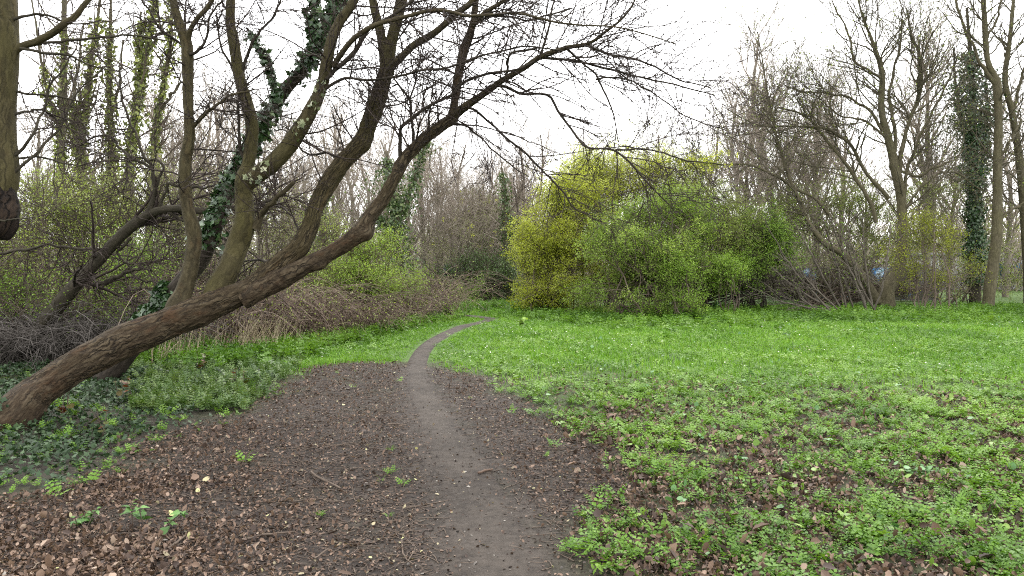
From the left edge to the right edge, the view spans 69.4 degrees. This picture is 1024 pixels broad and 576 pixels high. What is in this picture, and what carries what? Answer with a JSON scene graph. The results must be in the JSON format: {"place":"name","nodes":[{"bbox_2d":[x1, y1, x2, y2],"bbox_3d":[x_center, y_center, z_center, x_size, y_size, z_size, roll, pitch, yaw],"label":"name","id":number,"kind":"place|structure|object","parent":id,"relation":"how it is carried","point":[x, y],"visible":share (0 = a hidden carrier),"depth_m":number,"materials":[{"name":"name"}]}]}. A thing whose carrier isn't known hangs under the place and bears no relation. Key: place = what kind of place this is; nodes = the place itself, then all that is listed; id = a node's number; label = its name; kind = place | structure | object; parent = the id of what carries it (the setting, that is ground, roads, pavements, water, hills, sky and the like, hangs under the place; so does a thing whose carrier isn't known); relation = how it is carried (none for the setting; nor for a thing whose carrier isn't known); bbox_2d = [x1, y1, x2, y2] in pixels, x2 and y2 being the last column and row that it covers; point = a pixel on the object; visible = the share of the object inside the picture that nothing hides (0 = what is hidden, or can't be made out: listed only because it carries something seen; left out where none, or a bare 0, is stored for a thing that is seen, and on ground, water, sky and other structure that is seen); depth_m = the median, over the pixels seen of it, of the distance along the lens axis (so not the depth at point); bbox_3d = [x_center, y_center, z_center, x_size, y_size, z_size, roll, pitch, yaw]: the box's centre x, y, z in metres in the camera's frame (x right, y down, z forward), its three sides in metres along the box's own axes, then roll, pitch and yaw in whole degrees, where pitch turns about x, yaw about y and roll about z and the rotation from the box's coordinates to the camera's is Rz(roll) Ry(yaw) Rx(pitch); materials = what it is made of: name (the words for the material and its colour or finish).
{"place":"outdoors","nodes":[
{"label":"outdoors","id":0,"kind":"place"},
{"bbox_2d":[405,315,548,575],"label":"path","id":1,"kind":"structure","parent":0,"point":[492,515],"depth_m":5.11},
{"bbox_2d":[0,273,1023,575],"bbox_3d":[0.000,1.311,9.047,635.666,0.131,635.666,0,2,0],"label":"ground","id":2,"kind":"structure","parent":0,"point":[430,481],"depth_m":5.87,"materials":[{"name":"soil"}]},
{"bbox_2d":[0,164,89,352],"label":"leafing shrub","id":3,"kind":"object","parent":2,"relation":"on","point":[34,190],"visible":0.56,"depth_m":13.60,"materials":[{"name":"green plant"}]},
{"bbox_2d":[4,81,94,297],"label":"bare tree","id":4,"kind":"object","parent":2,"relation":"on","point":[32,146],"visible":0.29,"depth_m":33.44,"materials":[{"name":"brown plant"}]},
{"bbox_2d":[5,154,119,319],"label":"leafing shrub","id":5,"kind":"object","parent":2,"relation":"on","point":[78,233],"visible":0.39,"depth_m":14.93,"materials":[{"name":"green plant"}]},
{"bbox_2d":[0,245,140,361],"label":"leafing shrub","id":6,"kind":"object","parent":2,"relation":"on","point":[6,300],"visible":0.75,"depth_m":12.37,"materials":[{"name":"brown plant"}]},
{"bbox_2d":[18,0,125,288],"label":"ivy clad poplar","id":7,"kind":"object","parent":2,"relation":"on","point":[63,80],"visible":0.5,"depth_m":20.93,"materials":[{"name":"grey plant"}]},
{"bbox_2d":[19,10,144,286],"bbox_3d":[-21.396,-6.802,37.838,7.008,14.480,5.522,0,2,11],"label":"bare tree","id":8,"kind":"object","parent":2,"relation":"on","point":[97,106],"visible":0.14,"depth_m":37.37,"materials":[{"name":"brown plant"}]},
{"bbox_2d":[31,0,143,262],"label":"ivy clad poplar","id":9,"kind":"object","parent":2,"relation":"on","point":[90,87],"visible":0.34,"depth_m":21.93,"materials":[{"name":"green plant"}]},
{"bbox_2d":[0,0,197,239],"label":"broken tree","id":10,"kind":"object","parent":2,"relation":"on","point":[12,46],"visible":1,"depth_m":6.50,"materials":[{"name":"brown plant"}]},
{"bbox_2d":[52,159,160,307],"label":"leafing shrub","id":11,"kind":"object","parent":2,"relation":"on","point":[110,214],"visible":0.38,"depth_m":15.94,"materials":[{"name":"green plant"}]},
{"bbox_2d":[71,0,172,270],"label":"ivy clad poplar","id":12,"kind":"object","parent":2,"relation":"on","point":[113,97],"visible":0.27,"depth_m":22.43,"materials":[{"name":"green plant"}]},
{"bbox_2d":[76,214,198,340],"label":"leafing shrub","id":13,"kind":"object","parent":2,"relation":"on","point":[117,271],"visible":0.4,"depth_m":14.06,"materials":[{"name":"green plant"}]},
{"bbox_2d":[0,358,279,489],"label":"ground ivy","id":14,"kind":"object","parent":2,"relation":"on","point":[29,446],"visible":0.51,"depth_m":7.16,"materials":[{"name":"green plant"}]},
{"bbox_2d":[82,0,204,251],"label":"ivy clad poplar","id":15,"kind":"object","parent":2,"relation":"on","point":[142,75],"visible":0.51,"depth_m":21.41,"materials":[{"name":"green plant"}]},
{"bbox_2d":[0,273,290,372],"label":"brushwood heap","id":16,"kind":"object","parent":2,"relation":"on","point":[10,348],"visible":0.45,"depth_m":11.67,"materials":[{"name":"brown wood"}]},
{"bbox_2d":[120,499,187,537],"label":"nettle plant","id":17,"kind":"object","parent":2,"relation":"on","point":[142,514],"visible":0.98,"depth_m":4.48,"materials":[{"name":"green plant"}]},
{"bbox_2d":[98,25,217,278],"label":"bare tree","id":18,"kind":"object","parent":2,"relation":"on","point":[151,87],"visible":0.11,"depth_m":40.09,"materials":[{"name":"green plant"}]},
{"bbox_2d":[0,31,322,356],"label":"crooked tree","id":19,"kind":"object","parent":2,"relation":"on","point":[85,275],"visible":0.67,"depth_m":11.96,"materials":[{"name":"brown plant"}]},
{"bbox_2d":[124,142,204,330],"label":"leafing shrub","id":20,"kind":"object","parent":2,"relation":"on","point":[165,203],"visible":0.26,"depth_m":16.93,"materials":[{"name":"green plant"}]},
{"bbox_2d":[118,1,211,289],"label":"ivy clad poplar","id":21,"kind":"object","parent":2,"relation":"on","point":[165,85],"visible":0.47,"depth_m":22.93,"materials":[{"name":"green plant"}]},
{"bbox_2d":[130,88,220,271],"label":"bare tree","id":22,"kind":"object","parent":2,"relation":"on","point":[171,147],"visible":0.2,"depth_m":32.70,"materials":[{"name":"brown plant"}]},
{"bbox_2d":[140,52,237,286],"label":"bare tree","id":23,"kind":"object","parent":2,"relation":"on","point":[202,145],"visible":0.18,"depth_m":32.72,"materials":[{"name":"brown plant"}]},
{"bbox_2d":[0,226,397,334],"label":"bramble thicket","id":24,"kind":"object","parent":2,"relation":"on","point":[199,282],"visible":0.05,"depth_m":16.99,"materials":[{"name":"brown plant"}]},
{"bbox_2d":[143,34,268,263],"bbox_3d":[-13.975,-5.598,35.329,6.352,12.251,7.139,0,2,-5],"label":"bare tree","id":25,"kind":"object","parent":2,"relation":"on","point":[223,116],"visible":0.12,"depth_m":34.77,"materials":[{"name":"brown plant"}]},
{"bbox_2d":[152,156,275,287],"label":"leafing shrub","id":26,"kind":"object","parent":2,"relation":"on","point":[205,273],"visible":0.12,"depth_m":17.60,"materials":[{"name":"green plant"}]},
{"bbox_2d":[125,350,303,410],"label":"ground cover plants","id":27,"kind":"object","parent":2,"relation":"on","point":[164,386],"visible":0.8,"depth_m":9.34,"materials":[{"name":"green plant"}]},
{"bbox_2d":[165,76,273,255],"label":"bare tree","id":28,"kind":"object","parent":2,"relation":"on","point":[229,146],"visible":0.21,"depth_m":26.37,"materials":[{"name":"brown plant"}]},
{"bbox_2d":[151,310,304,364],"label":"dry stalks","id":29,"kind":"object","parent":2,"relation":"on","point":[254,334],"visible":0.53,"depth_m":13.18,"materials":[{"name":"plant"}]},
{"bbox_2d":[91,0,374,381],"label":"ivy clad tree","id":30,"kind":"object","parent":2,"relation":"on","point":[162,291],"visible":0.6,"depth_m":9.66,"materials":[{"name":"green plant"}]},
{"bbox_2d":[63,260,448,356],"bbox_3d":[-4.809,0.458,15.189,7.209,2.092,9.580,-1,2,-19],"label":"bramble thicket","id":31,"kind":"object","parent":2,"relation":"on","point":[311,320],"visible":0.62,"depth_m":14.80,"materials":[{"name":"brown plant"}]},
{"bbox_2d":[229,155,321,308],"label":"leafing shrub","id":32,"kind":"object","parent":2,"relation":"on","point":[282,235],"visible":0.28,"depth_m":18.61,"materials":[{"name":"green plant"}]},
{"bbox_2d":[242,82,327,245],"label":"bare tree","id":33,"kind":"object","parent":2,"relation":"on","point":[275,144],"visible":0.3,"depth_m":27.88,"materials":[{"name":"brown plant"}]},
{"bbox_2d":[269,132,331,295],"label":"bare tree","id":34,"kind":"object","parent":2,"relation":"on","point":[309,164],"visible":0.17,"depth_m":32.28,"materials":[{"name":"brown plant"}]},
{"bbox_2d":[271,192,351,305],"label":"leafing shrub","id":35,"kind":"object","parent":2,"relation":"on","point":[322,231],"visible":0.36,"depth_m":19.67,"materials":[{"name":"green plant"}]},
{"bbox_2d":[2,362,629,573],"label":"fallen bud scales","id":36,"kind":"object","parent":2,"relation":"on","point":[198,490],"visible":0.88,"depth_m":5.03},
{"bbox_2d":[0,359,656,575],"bbox_3d":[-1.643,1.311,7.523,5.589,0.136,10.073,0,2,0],"label":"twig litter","id":37,"kind":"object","parent":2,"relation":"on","point":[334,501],"visible":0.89,"depth_m":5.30,"materials":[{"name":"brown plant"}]},
{"bbox_2d":[2,363,655,575],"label":"pebbles","id":38,"kind":"object","parent":2,"relation":"on","point":[368,489],"visible":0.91,"depth_m":4.85,"materials":[{"name":"stone"}]},
{"bbox_2d":[292,89,381,295],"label":"bare tree","id":39,"kind":"object","parent":2,"relation":"on","point":[335,191],"visible":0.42,"depth_m":29.71,"materials":[{"name":"brown plant"}]},
{"bbox_2d":[0,360,676,575],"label":"leaf crumbs","id":40,"kind":"object","parent":2,"relation":"on","point":[312,537],"visible":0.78,"depth_m":5.28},
{"bbox_2d":[294,72,414,264],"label":"bare tree","id":41,"kind":"object","parent":2,"relation":"on","point":[337,136],"visible":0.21,"depth_m":34.82,"materials":[{"name":"brown plant"}]},
{"bbox_2d":[301,218,433,318],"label":"hawthorn bush","id":42,"kind":"object","parent":2,"relation":"on","point":[365,254],"visible":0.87,"depth_m":18.21,"materials":[{"name":"green plant"}]},
{"bbox_2d":[323,132,425,261],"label":"bare tree","id":43,"kind":"object","parent":2,"relation":"on","point":[367,191],"visible":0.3,"depth_m":30.46,"materials":[{"name":"brown plant"}]},
{"bbox_2d":[349,89,430,263],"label":"bare tree","id":44,"kind":"object","parent":2,"relation":"on","point":[386,138],"visible":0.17,"depth_m":36.09,"materials":[{"name":"brown plant"}]},
{"bbox_2d":[0,0,796,432],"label":"leaning tree","id":45,"kind":"object","parent":2,"relation":"on","point":[34,396],"visible":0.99,"depth_m":8.14,"materials":[{"name":"brown plant"}]},
{"bbox_2d":[343,134,458,296],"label":"ivy clad tree","id":46,"kind":"object","parent":2,"relation":"on","point":[398,208],"visible":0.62,"depth_m":26.86,"materials":[{"name":"green plant"}]},
{"bbox_2d":[268,256,548,333],"bbox_3d":[-3.702,0.157,20.740,7.426,2.208,11.132,1,2,29],"label":"bramble thicket","id":47,"kind":"object","parent":2,"relation":"on","point":[441,293],"visible":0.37,"depth_m":20.40,"materials":[{"name":"brown plant"}]},
{"bbox_2d":[365,73,452,294],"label":"bare tree","id":48,"kind":"object","parent":2,"relation":"on","point":[425,220],"visible":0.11,"depth_m":37.65,"materials":[{"name":"brown plant"}]},
{"bbox_2d":[373,130,459,289],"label":"bare tree","id":49,"kind":"object","parent":2,"relation":"on","point":[416,228],"visible":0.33,"depth_m":32.66,"materials":[{"name":"brown plant"}]},
{"bbox_2d":[376,116,470,273],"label":"bare tree","id":50,"kind":"object","parent":2,"relation":"on","point":[438,160],"visible":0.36,"depth_m":35.48,"materials":[{"name":"brown plant"}]},
{"bbox_2d":[411,148,477,291],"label":"bare tree","id":51,"kind":"object","parent":2,"relation":"on","point":[438,204],"visible":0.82,"depth_m":33.66,"materials":[{"name":"brown plant"}]},
{"bbox_2d":[431,114,494,268],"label":"bare tree","id":52,"kind":"object","parent":2,"relation":"on","point":[457,188],"visible":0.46,"depth_m":35.79,"materials":[{"name":"brown plant"}]},
{"bbox_2d":[404,173,523,297],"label":"understory bush","id":53,"kind":"object","parent":2,"relation":"on","point":[435,245],"visible":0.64,"depth_m":34.11,"materials":[{"name":"brown plant"}]},
{"bbox_2d":[419,234,527,301],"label":"understory bush","id":54,"kind":"object","parent":2,"relation":"on","point":[507,270],"visible":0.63,"depth_m":31.14,"materials":[{"name":"green plant"}]},
{"bbox_2d":[449,139,514,267],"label":"bare tree","id":55,"kind":"object","parent":2,"relation":"on","point":[491,195],"visible":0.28,"depth_m":36.80,"materials":[{"name":"brown plant"}]},
{"bbox_2d":[456,115,547,293],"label":"bare tree","id":56,"kind":"object","parent":2,"relation":"on","point":[520,180],"visible":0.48,"depth_m":35.42,"materials":[{"name":"brown plant"}]},
{"bbox_2d":[482,158,535,298],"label":"ivy clad tree","id":57,"kind":"object","parent":2,"relation":"on","point":[505,222],"visible":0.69,"depth_m":33.87,"materials":[{"name":"green plant"}]},
{"bbox_2d":[0,190,1022,291],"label":"woodland","id":58,"kind":"object","parent":2,"relation":"on","point":[1011,261],"visible":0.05,"depth_m":50.00,"materials":[{"name":"beige plant"}]},
{"bbox_2d":[0,305,1023,575],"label":"herb ground cover","id":59,"kind":"object","parent":2,"relation":"on","point":[994,545],"visible":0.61,"depth_m":6.73,"materials":[{"name":"green plant"}]},
{"bbox_2d":[0,359,1023,575],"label":"leaf litter","id":60,"kind":"object","parent":2,"relation":"on","point":[67,569],"visible":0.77,"depth_m":4.93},
{"bbox_2d":[489,150,549,286],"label":"bare tree","id":61,"kind":"object","parent":2,"relation":"on","point":[523,203],"visible":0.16,"depth_m":37.72,"materials":[{"name":"brown plant"}]},
{"bbox_2d":[507,100,573,283],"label":"bare tree","id":62,"kind":"object","parent":2,"relation":"on","point":[547,138],"visible":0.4,"depth_m":43.76,"materials":[{"name":"brown plant"}]},
{"bbox_2d":[500,153,624,312],"bbox_3d":[1.680,-1.710,24.598,4.262,5.613,4.215,0,2,0],"label":"hawthorn bush","id":63,"kind":"object","parent":2,"relation":"on","point":[539,253],"visible":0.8,"depth_m":24.05,"materials":[{"name":"green plant"}]},
{"bbox_2d":[133,297,1023,368],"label":"verge herbs","id":64,"kind":"object","parent":2,"relation":"on","point":[306,345],"visible":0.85,"depth_m":19.78,"materials":[{"name":"green plant"}]},
{"bbox_2d":[512,123,723,306],"bbox_3d":[3.863,-2.453,27.067,7.756,7.373,4.707,0,2,0],"label":"willow bush","id":65,"kind":"object","parent":2,"relation":"on","point":[613,167],"visible":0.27,"depth_m":26.51,"materials":[{"name":"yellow plant"}]},
{"bbox_2d":[555,169,731,316],"bbox_3d":[4.090,-1.259,22.301,5.605,4.840,4.037,-1,2,-38],"label":"hazel bush","id":66,"kind":"object","parent":2,"relation":"on","point":[679,236],"visible":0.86,"depth_m":21.65,"materials":[{"name":"green plant"}]},
{"bbox_2d":[620,102,695,222],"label":"bare tree","id":67,"kind":"object","parent":2,"relation":"on","point":[657,130],"visible":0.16,"depth_m":35.80,"materials":[{"name":"brown plant"}]},
{"bbox_2d":[641,243,714,316],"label":"green bush","id":68,"kind":"object","parent":2,"relation":"on","point":[687,299],"visible":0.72,"depth_m":21.06,"materials":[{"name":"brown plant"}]},
{"bbox_2d":[636,139,737,304],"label":"maple sapling","id":69,"kind":"object","parent":2,"relation":"on","point":[707,164],"visible":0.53,"depth_m":26.07,"materials":[{"name":"green plant"}]},
{"bbox_2d":[578,250,836,307],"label":"sprawling thicket","id":70,"kind":"object","parent":2,"relation":"on","point":[772,277],"visible":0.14,"depth_m":27.71,"materials":[{"name":"brown plant"}]},
{"bbox_2d":[681,95,740,259],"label":"bare tree","id":71,"kind":"object","parent":2,"relation":"on","point":[709,148],"visible":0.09,"depth_m":36.85,"materials":[{"name":"brown plant"}]},
{"bbox_2d":[650,166,790,308],"bbox_3d":[6.725,-1.789,25.004,5.096,5.204,3.872,-1,2,-30],"label":"twiggy bush","id":72,"kind":"object","parent":2,"relation":"on","point":[732,228],"visible":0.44,"depth_m":24.57,"materials":[{"name":"green plant"}]},
{"bbox_2d":[689,245,753,312],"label":"green bush","id":73,"kind":"object","parent":2,"relation":"on","point":[728,265],"visible":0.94,"depth_m":22.53,"materials":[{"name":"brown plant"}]},
{"bbox_2d":[679,71,798,297],"bbox_3d":[10.978,-4.854,35.056,4.870,10.772,6.422,2,3,44],"label":"bare tree","id":74,"kind":"object","parent":2,"relation":"on","point":[743,199],"visible":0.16,"depth_m":34.80,"materials":[{"name":"brown plant"}]},
{"bbox_2d":[487,321,1023,575],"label":"broad leaved weeds","id":75,"kind":"object","parent":2,"relation":"on","point":[756,442],"visible":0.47,"depth_m":7.12,"materials":[{"name":"green plant"}]},
{"bbox_2d":[702,185,825,308],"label":"elder bush","id":76,"kind":"object","parent":2,"relation":"on","point":[771,246],"visible":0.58,"depth_m":24.89,"materials":[{"name":"green plant"}]},
{"bbox_2d":[714,40,813,292],"bbox_3d":[13.909,-6.432,39.628,5.196,13.624,6.594,0,2,-8],"label":"bare tree","id":77,"kind":"object","parent":2,"relation":"on","point":[764,100],"visible":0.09,"depth_m":39.88,"materials":[{"name":"brown plant"}]},
{"bbox_2d":[693,52,835,301],"bbox_3d":[10.497,-4.536,30.956,5.216,10.400,6.188,0,2,-15],"label":"bare tree","id":78,"kind":"object","parent":2,"relation":"on","point":[739,180],"visible":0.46,"depth_m":30.87,"materials":[{"name":"brown plant"}]},
{"bbox_2d":[523,316,1023,562],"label":"round leaved weeds","id":79,"kind":"object","parent":2,"relation":"on","point":[816,407],"visible":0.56,"depth_m":6.60,"materials":[{"name":"green plant"}]},
{"bbox_2d":[697,0,884,298],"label":"bare tree","id":80,"kind":"object","parent":2,"relation":"on","point":[756,62],"visible":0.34,"depth_m":33.86,"materials":[{"name":"brown plant"}]},
{"bbox_2d":[745,93,845,267],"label":"bare tree","id":81,"kind":"object","parent":2,"relation":"on","point":[764,156],"visible":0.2,"depth_m":33.17,"materials":[{"name":"brown plant"}]},
{"bbox_2d":[589,0,1023,308],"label":"spreading tree","id":82,"kind":"object","parent":2,"relation":"on","point":[890,283],"visible":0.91,"depth_m":26.84,"materials":[{"name":"beige plant"}]},
{"bbox_2d":[764,40,875,267],"bbox_3d":[14.585,-5.840,35.957,5.736,12.688,7.564,1,2,26],"label":"bare tree","id":83,"kind":"object","parent":2,"relation":"on","point":[820,180],"visible":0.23,"depth_m":35.83,"materials":[{"name":"brown plant"}]},
{"bbox_2d":[738,196,906,311],"bbox_3d":[9.754,-0.950,23.771,5.588,3.947,3.263,0,2,0],"label":"bare shrub","id":84,"kind":"object","parent":2,"relation":"on","point":[797,287],"visible":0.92,"depth_m":23.64,"materials":[{"name":"brown plant"}]},
{"bbox_2d":[777,84,885,265],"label":"bare tree","id":85,"kind":"object","parent":2,"relation":"on","point":[812,248],"visible":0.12,"depth_m":37.26,"materials":[{"name":"brown plant"}]},
{"bbox_2d":[775,36,908,264],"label":"bare tree","id":86,"kind":"object","parent":2,"relation":"on","point":[841,140],"visible":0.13,"depth_m":41.59,"materials":[{"name":"brown plant"}]},
{"bbox_2d":[778,268,938,299],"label":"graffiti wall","id":87,"kind":"structure","parent":2,"relation":"on","point":[908,298],"depth_m":32.98,"materials":[{"name":"concrete"}]},
{"bbox_2d":[767,222,978,305],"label":"sprawling thicket","id":88,"kind":"object","parent":2,"relation":"on","point":[836,291],"visible":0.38,"depth_m":28.20,"materials":[{"name":"brown plant"}]},
{"bbox_2d":[824,140,923,261],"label":"bare tree","id":89,"kind":"object","parent":2,"relation":"on","point":[864,183],"visible":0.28,"depth_m":35.56,"materials":[{"name":"brown plant"}]},
{"bbox_2d":[852,0,991,267],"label":"bare tree","id":90,"kind":"object","parent":2,"relation":"on","point":[928,92],"visible":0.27,"depth_m":37.44,"materials":[{"name":"brown plant"}]},
{"bbox_2d":[869,37,990,252],"bbox_3d":[21.490,-6.168,37.795,6.395,13.214,5.039,1,2,28],"label":"bare tree","id":91,"kind":"object","parent":2,"relation":"on","point":[915,122],"visible":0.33,"depth_m":37.77,"materials":[{"name":"brown plant"}]},
{"bbox_2d":[875,202,994,310],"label":"maple sapling","id":92,"kind":"object","parent":2,"relation":"on","point":[935,236],"visible":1,"depth_m":25.03,"materials":[{"name":"green plant"}]},
{"bbox_2d":[868,253,1022,289],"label":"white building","id":93,"kind":"structure","parent":2,"relation":"on","point":[999,288],"depth_m":45.96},
{"bbox_2d":[909,122,1019,299],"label":"bare tree","id":94,"kind":"object","parent":2,"relation":"on","point":[948,207],"visible":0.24,"depth_m":33.48,"materials":[{"name":"brown plant"}]},
{"bbox_2d":[923,8,1020,304],"bbox_3d":[18.079,-4.984,29.078,2.924,12.007,3.682,0,2,-12],"label":"ivy clad tree","id":95,"kind":"object","parent":2,"relation":"on","point":[974,223],"visible":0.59,"depth_m":28.82,"materials":[{"name":"green plant"}]},
{"bbox_2d":[927,0,1023,305],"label":"tall tree","id":96,"kind":"object","parent":2,"relation":"on","point":[989,288],"visible":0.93,"depth_m":26.42,"materials":[{"name":"beige plant"}]},
{"bbox_2d":[928,201,1022,303],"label":"sprawling thicket","id":97,"kind":"object","parent":2,"relation":"on","point":[999,283],"visible":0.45,"depth_m":29.24,"materials":[{"name":"brown plant"}]},
{"bbox_2d":[940,49,1023,296],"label":"bare tree","id":98,"kind":"object","parent":2,"relation":"on","point":[1009,243],"visible":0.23,"depth_m":35.83,"materials":[{"name":"brown plant"}]},
{"bbox_2d":[975,0,1023,303],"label":"slender tree","id":99,"kind":"object","parent":2,"relation":"on","point":[1007,52],"visible":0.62,"depth_m":28.44,"materials":[{"name":"beige plant"}]},
{"bbox_2d":[983,64,1023,257],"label":"bare tree","id":100,"kind":"object","parent":2,"relation":"on","point":[1006,169],"visible":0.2,"depth_m":32.88,"materials":[{"name":"brown plant"}]},
{"bbox_2d":[14,0,1023,262],"label":"sky","id":101,"kind":"structure","parent":0,"point":[665,13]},
{"bbox_2d":[241,303,1023,395],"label":"grass","id":102,"kind":"structure","parent":0,"point":[598,352],"depth_m":14.24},
{"bbox_2d":[757,158,991,302],"bbox_3d":[14.852,-2.525,31.085,9.573,6.289,3.950,0,2,0],"label":"bush","id":103,"kind":"object","parent":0,"point":[850,206],"visible":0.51,"depth_m":30.77,"materials":[{"name":"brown plant"}]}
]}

